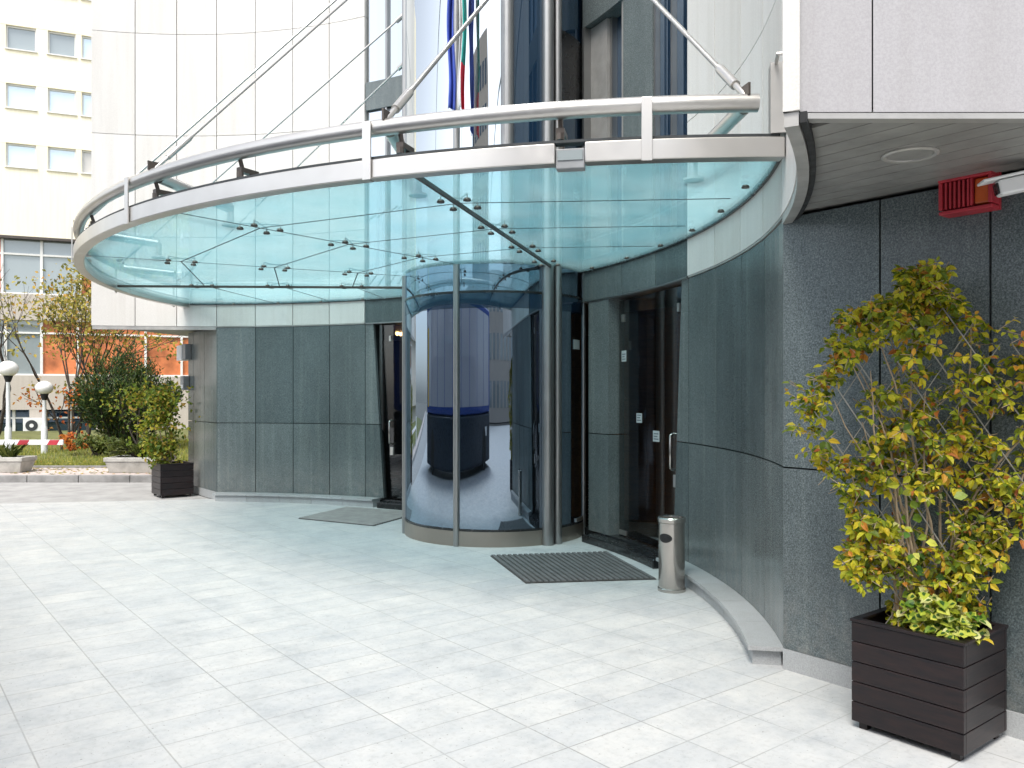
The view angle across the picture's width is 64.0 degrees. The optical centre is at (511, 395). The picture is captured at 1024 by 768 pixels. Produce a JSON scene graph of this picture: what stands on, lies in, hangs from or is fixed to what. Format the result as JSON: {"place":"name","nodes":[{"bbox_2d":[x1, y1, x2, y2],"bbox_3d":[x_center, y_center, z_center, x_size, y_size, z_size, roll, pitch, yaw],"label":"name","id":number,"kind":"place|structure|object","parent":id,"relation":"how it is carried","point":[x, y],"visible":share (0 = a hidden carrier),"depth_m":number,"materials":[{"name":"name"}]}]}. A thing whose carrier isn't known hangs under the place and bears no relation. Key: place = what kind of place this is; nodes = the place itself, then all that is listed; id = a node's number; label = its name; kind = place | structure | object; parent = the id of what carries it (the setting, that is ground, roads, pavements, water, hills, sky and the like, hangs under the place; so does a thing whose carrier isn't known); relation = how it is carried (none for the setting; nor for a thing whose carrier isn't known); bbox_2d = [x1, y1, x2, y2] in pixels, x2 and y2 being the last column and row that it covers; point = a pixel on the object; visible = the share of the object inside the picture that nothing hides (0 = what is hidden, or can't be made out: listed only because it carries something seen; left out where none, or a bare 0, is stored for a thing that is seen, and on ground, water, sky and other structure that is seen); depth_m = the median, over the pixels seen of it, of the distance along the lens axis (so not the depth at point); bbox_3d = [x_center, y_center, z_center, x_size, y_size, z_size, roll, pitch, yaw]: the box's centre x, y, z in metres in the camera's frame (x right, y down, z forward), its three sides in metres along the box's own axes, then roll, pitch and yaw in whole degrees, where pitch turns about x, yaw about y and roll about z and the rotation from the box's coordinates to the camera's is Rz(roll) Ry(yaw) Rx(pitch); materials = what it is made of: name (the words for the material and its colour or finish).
{"place":"outdoors","nodes":[
{"label":"outdoors","id":0,"kind":"place"},
{"bbox_2d":[0,429,187,464],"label":"lawn","id":1,"kind":"structure","parent":0,"point":[27,435],"depth_m":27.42,"materials":[{"name":"plant"}]},
{"bbox_2d":[0,361,18,449],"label":"globe lamp","id":2,"kind":"object","parent":1,"relation":"on","point":[9,370],"visible":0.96,"depth_m":19.95,"materials":[{"name":"metal"}]},
{"bbox_2d":[0,264,39,434],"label":"bare tree","id":3,"kind":"object","parent":1,"relation":"on","point":[2,415],"visible":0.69,"depth_m":21.56,"materials":[{"name":"orange plant"}]},
{"bbox_2d":[35,381,52,453],"bbox_3d":[-11.702,0.595,20.500,0.400,1.910,0.400,0,0,0],"label":"globe lamp","id":4,"kind":"object","parent":1,"relation":"on","point":[43,389],"visible":0.99,"depth_m":20.44,"materials":[{"name":"metal"}]},
{"bbox_2d":[13,378,116,450],"bbox_3d":[-11.276,0.533,21.118,3.026,1.945,1.453,0,0,-35],"label":"orange sapling","id":5,"kind":"object","parent":1,"relation":"on","point":[47,411],"visible":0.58,"depth_m":20.98,"materials":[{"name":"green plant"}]},
{"bbox_2d":[32,465,106,467],"bbox_3d":[-20.000,1.570,17.350,100.000,0.160,0.090,0,0,0],"label":"lawn edging","id":6,"kind":"object","parent":1,"relation":"on","point":[67,466],"depth_m":17.30,"materials":[{"name":"concrete"}]},
{"bbox_2d":[58,430,87,450],"bbox_3d":[-10.645,1.110,19.889,0.724,0.512,0.655,0,0,0],"label":"bush","id":7,"kind":"object","parent":1,"relation":"on","point":[69,441],"visible":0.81,"depth_m":19.80,"materials":[{"name":"orange plant"}]},
{"bbox_2d":[14,257,144,439],"bbox_3d":[-11.582,-1.241,23.422,4.822,5.497,3.124,0,0,-38],"label":"autumn tree","id":8,"kind":"object","parent":1,"relation":"on","point":[77,282],"visible":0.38,"depth_m":22.79,"materials":[{"name":"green plant"}]},
{"bbox_2d":[0,279,184,444],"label":"autumn tree","id":9,"kind":"object","parent":1,"relation":"on","point":[81,341],"visible":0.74,"depth_m":21.72,"materials":[{"name":"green plant"}]},
{"bbox_2d":[72,432,117,455],"bbox_3d":[-9.956,1.174,19.581,1.000,0.603,0.806,0,0,-25],"label":"bush","id":10,"kind":"object","parent":1,"relation":"on","point":[96,445],"visible":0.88,"depth_m":19.50,"materials":[{"name":"green plant"}]},
{"bbox_2d":[62,330,183,446],"bbox_3d":[-10.171,-0.115,21.545,3.024,3.259,2.357,0,0,0],"label":"evergreen shrub","id":11,"kind":"object","parent":1,"relation":"on","point":[93,411],"visible":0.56,"depth_m":21.08,"materials":[{"name":"green plant"}]},
{"bbox_2d":[89,372,177,443],"bbox_3d":[-9.586,0.461,20.475,3.067,2.100,1.974,0,0,40],"label":"shrub","id":12,"kind":"object","parent":1,"relation":"on","point":[118,405],"visible":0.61,"depth_m":20.34,"materials":[{"name":"green plant"}]},
{"bbox_2d":[0,483,210,503],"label":"pavement","id":13,"kind":"structure","parent":0,"point":[48,492],"depth_m":13.86,"materials":[{"name":"white stone"}]},
{"bbox_2d":[152,461,193,497],"bbox_3d":[-5.590,1.378,13.487,0.532,0.544,0.532,0,0,-38],"label":"wooden planter","id":14,"kind":"object","parent":13,"relation":"on","point":[175,478],"visible":0.93,"depth_m":13.30,"materials":[{"name":"brown wood"}]},
{"bbox_2d":[119,381,200,468],"bbox_3d":[-5.723,0.509,13.559,1.401,1.512,0.970,0,0,-27],"label":"climbing plant","id":15,"kind":"object","parent":14,"relation":"in","point":[161,449],"visible":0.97,"depth_m":13.41,"materials":[{"name":"green plant"}]},
{"bbox_2d":[0,468,401,474],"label":"pavement","id":16,"kind":"structure","parent":0,"point":[47,471],"depth_m":16.28,"materials":[{"name":"grey concrete"}]},
{"bbox_2d":[0,456,36,472],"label":"stone trough","id":17,"kind":"object","parent":16,"relation":"on","point":[18,464],"visible":0.99,"depth_m":16.19,"materials":[{"name":"stone"}]},
{"bbox_2d":[0,441,27,456],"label":"spiky plant","id":18,"kind":"object","parent":17,"relation":"on","point":[8,452],"visible":0.91,"depth_m":16.34,"materials":[{"name":"green plant"}]},
{"bbox_2d":[0,440,63,444],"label":"boom barrier","id":19,"kind":"object","parent":16,"relation":"on","point":[40,442],"visible":1,"depth_m":16.57,"materials":[{"name":"white plastic"}]},
{"bbox_2d":[5,461,151,473],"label":"leaf litter","id":20,"kind":"object","parent":16,"relation":"on","point":[69,469],"visible":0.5,"depth_m":16.81,"materials":[{"name":"brown plant"}]},
{"bbox_2d":[103,455,175,472],"bbox_3d":[-7.457,1.380,16.450,1.147,0.308,0.730,0,0,0],"label":"stone trough","id":21,"kind":"object","parent":16,"relation":"on","point":[123,464],"visible":0.6,"depth_m":16.12,"materials":[{"name":"concrete"}]},
{"bbox_2d":[102,432,174,456],"bbox_3d":[-7.494,1.002,16.479,1.587,0.567,0.817,0,0,0],"label":"juniper bush","id":22,"kind":"object","parent":21,"relation":"on","point":[122,447],"visible":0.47,"depth_m":16.31,"materials":[{"name":"green plant"}]},
{"bbox_2d":[0,499,1023,767],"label":"forecourt paving","id":23,"kind":"structure","parent":0,"point":[202,633],"depth_m":5.06,"materials":[{"name":"white tile"}]},
{"bbox_2d":[298,506,401,525],"bbox_3d":[-2.086,1.639,11.174,1.380,0.017,1.234,0,0,27],"label":"doormat","id":24,"kind":"object","parent":23,"relation":"on","point":[361,516],"visible":0.84,"depth_m":11.03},
{"bbox_2d":[91,0,1023,740],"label":"entrance building","id":25,"kind":"structure","parent":23,"relation":"on","point":[505,396],"depth_m":8.93,"materials":[{"name":"stone"}]},
{"bbox_2d":[177,344,190,360],"bbox_3d":[-5.615,-0.735,14.092,0.170,0.270,0.460,0,0,-38],"label":"wall lamp","id":26,"kind":"object","parent":25,"relation":"attached to","point":[183,352],"visible":0.88,"depth_m":13.94,"materials":[{"name":"grey plastic"}]},
{"bbox_2d":[180,376,188,389],"bbox_3d":[-5.614,-0.210,14.041,0.101,0.240,0.180,0,0,-38],"label":"meter box","id":27,"kind":"object","parent":25,"relation":"attached to","point":[184,382],"visible":0.9,"depth_m":13.97,"materials":[{"name":"grey plastic"}]},
{"bbox_2d":[367,0,401,82],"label":"window","id":28,"kind":"structure","parent":25,"relation":"in","point":[384,55],"depth_m":12.22,"materials":[{"name":"white glass"}]},
{"bbox_2d":[367,107,405,290],"bbox_3d":[-1.847,-2.920,12.181,0.750,2.692,0.091,0,0,29],"label":"window","id":29,"kind":"structure","parent":25,"relation":"in","point":[383,196],"depth_m":12.22,"materials":[{"name":"glass"}]},
{"bbox_2d":[389,324,399,498],"bbox_3d":[-1.350,0.244,11.879,1.417,2.583,0.103,0,0,33],"label":"door","id":30,"kind":"structure","parent":25,"relation":"in","point":[390,337],"depth_m":12.16,"materials":[{"name":"silver glass"}]},
{"bbox_2d":[71,0,785,307],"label":"glass canopy","id":31,"kind":"object","parent":25,"relation":"attached to","point":[717,143],"visible":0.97,"depth_m":5.38,"materials":[{"name":"glass"}]},
{"bbox_2d":[447,0,455,109],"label":"hanging flag","id":32,"kind":"object","parent":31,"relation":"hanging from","point":[451,61],"visible":0.93,"depth_m":8.52,"materials":[{"name":"blue fabric"}]},
{"bbox_2d":[457,0,466,109],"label":"hanging flag","id":33,"kind":"object","parent":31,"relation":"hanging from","point":[462,50],"visible":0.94,"depth_m":8.50,"materials":[{"name":"white fabric"}]},
{"bbox_2d":[582,1,622,259],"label":"window","id":34,"kind":"structure","parent":25,"relation":"in","point":[602,45],"depth_m":9.34,"materials":[{"name":"grey glass"}]},
{"bbox_2d":[619,286,680,535],"bbox_3d":[1.393,0.244,8.413,0.103,2.583,1.417,0,0,-19],"label":"door","id":35,"kind":"structure","parent":25,"relation":"in","point":[623,317],"depth_m":8.29,"materials":[{"name":"silver glass"}]},
{"bbox_2d":[654,0,687,237],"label":"window","id":36,"kind":"structure","parent":25,"relation":"in","point":[670,45],"depth_m":7.97,"materials":[{"name":"blue glass"}]},
{"bbox_2d":[881,146,939,163],"bbox_3d":[1.771,-1.069,3.645,0.236,0.014,0.236,0,0,0],"label":"soffit light","id":37,"kind":"object","parent":25,"relation":"attached to","point":[910,154],"visible":1,"depth_m":3.64,"materials":[{"name":"metal"}]},
{"bbox_2d":[938,171,1000,217],"bbox_3d":[2.264,-0.997,4.057,0.121,0.186,0.250,0,0,-38],"label":"alarm siren","id":38,"kind":"object","parent":25,"relation":"attached to","point":[962,196],"visible":0.92,"depth_m":4.03,"materials":[{"name":"red plastic"}]},
{"bbox_2d":[977,170,1023,196],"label":"security camera","id":39,"kind":"object","parent":25,"relation":"attached to","point":[1008,184],"visible":1,"depth_m":3.73,"materials":[{"name":"white plastic"}]},
{"bbox_2d":[491,551,655,583],"bbox_3d":[0.534,1.639,7.859,1.234,0.017,1.380,0,0,-13],"label":"doormat","id":40,"kind":"object","parent":23,"relation":"on","point":[567,567],"visible":1,"depth_m":7.76,"materials":[{"name":"fabric"}]},
{"bbox_2d":[657,515,685,593],"bbox_3d":[1.351,1.339,6.930,0.238,0.622,0.238,0,0,0],"label":"ashtray bin","id":41,"kind":"object","parent":23,"relation":"on","point":[671,554],"visible":1,"depth_m":6.83,"materials":[{"name":"metal"}]},
{"bbox_2d":[850,604,1008,760],"bbox_3d":[2.035,1.378,4.008,0.482,0.544,0.542,0,0,-38],"label":"wooden planter","id":42,"kind":"object","parent":23,"relation":"on","point":[945,693],"visible":0.91,"depth_m":3.83,"materials":[{"name":"black wood"}]},
{"bbox_2d":[781,256,1023,645],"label":"climbing plant","id":43,"kind":"object","parent":42,"relation":"in","point":[918,292],"visible":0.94,"depth_m":3.98,"materials":[{"name":"green plant"}]},
{"bbox_2d":[892,480,991,643],"bbox_3d":[2.017,0.769,3.890,0.460,0.730,0.348,0,0,41],"label":"variegated ivy","id":44,"kind":"object","parent":42,"relation":"on","point":[940,615],"visible":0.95,"depth_m":3.85,"materials":[{"name":"green plant"}]},
{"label":"ground","id":45,"kind":"structure","parent":0,"visible":0},
{"bbox_2d":[0,0,190,430],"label":"yellow building","id":46,"kind":"structure","parent":45,"relation":"on","point":[45,121],"depth_m":31.96,"materials":[{"name":"pale yellow painted plaster"},{"name":"glass"}]},
{"bbox_2d":[0,410,28,430],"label":"basement window","id":47,"kind":"structure","parent":46,"relation":"in","point":[16,416],"depth_m":31.81,"materials":[{"name":"white glass"}]},
{"bbox_2d":[4,25,36,52],"bbox_3d":[-18.968,-13.764,31.669,1.099,0.952,0.220,0,0,-22],"label":"window","id":48,"kind":"structure","parent":46,"relation":"in","point":[17,38],"depth_m":31.72,"materials":[{"name":"grey glass"}]},
{"bbox_2d":[4,83,36,110],"bbox_3d":[-18.968,-11.511,31.669,1.099,0.978,0.220,0,0,-22],"label":"window","id":49,"kind":"structure","parent":46,"relation":"in","point":[21,97],"depth_m":31.72,"materials":[{"name":"white glass"}]},
{"bbox_2d":[4,143,36,169],"bbox_3d":[-18.968,-9.231,31.669,1.099,0.952,0.220,0,0,-22],"label":"window","id":50,"kind":"structure","parent":46,"relation":"in","point":[17,155],"depth_m":31.72,"materials":[{"name":"white glass"}]},
{"bbox_2d":[23,418,41,430],"bbox_3d":[-18.481,1.185,31.634,0.660,0.620,0.325,0,0,-22],"label":"air conditioner","id":51,"kind":"object","parent":46,"relation":"attached to","point":[32,424],"visible":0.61,"depth_m":31.49,"materials":[{"name":"white plastic"}]},
{"bbox_2d":[46,31,76,57],"bbox_3d":[-17.677,-13.764,32.182,1.050,0.952,0.220,0,0,-22],"label":"window","id":52,"kind":"structure","parent":46,"relation":"in","point":[59,44],"depth_m":32.24,"materials":[{"name":"grey glass"}]},
{"bbox_2d":[46,88,76,115],"bbox_3d":[-17.677,-11.511,32.182,1.050,0.978,0.220,0,0,-22],"label":"window","id":53,"kind":"structure","parent":46,"relation":"in","point":[59,101],"depth_m":32.24,"materials":[{"name":"white glass"}]},
{"bbox_2d":[46,147,76,172],"bbox_3d":[-17.677,-9.231,32.182,1.050,0.952,0.220,0,0,-22],"label":"window","id":54,"kind":"structure","parent":46,"relation":"in","point":[59,159],"depth_m":32.24,"materials":[{"name":"white glass"}]},
{"bbox_2d":[47,409,95,430],"bbox_3d":[-17.448,1.157,32.489,1.716,1.187,0.100,0,0,-22],"label":"basement window","id":55,"kind":"structure","parent":46,"relation":"in","point":[51,423],"depth_m":32.39,"materials":[{"name":"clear glass"}]},
{"bbox_2d":[80,36,90,59],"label":"window","id":56,"kind":"structure","parent":46,"relation":"in","point":[86,41],"depth_m":32.57,"materials":[{"name":"white glass"}]},
{"bbox_2d":[80,93,90,117],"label":"window","id":57,"kind":"structure","parent":46,"relation":"in","point":[86,97],"depth_m":32.57,"materials":[{"name":"white glass"}]},
{"bbox_2d":[80,150,90,174],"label":"window","id":58,"kind":"structure","parent":46,"relation":"in","point":[86,155],"depth_m":32.57,"materials":[{"name":"white glass"}]},
{"bbox_2d":[0,475,401,482],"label":"street kerb","id":59,"kind":"structure","parent":45,"relation":"on","point":[75,478],"depth_m":15.60,"materials":[{"name":"concrete"}]}
]}

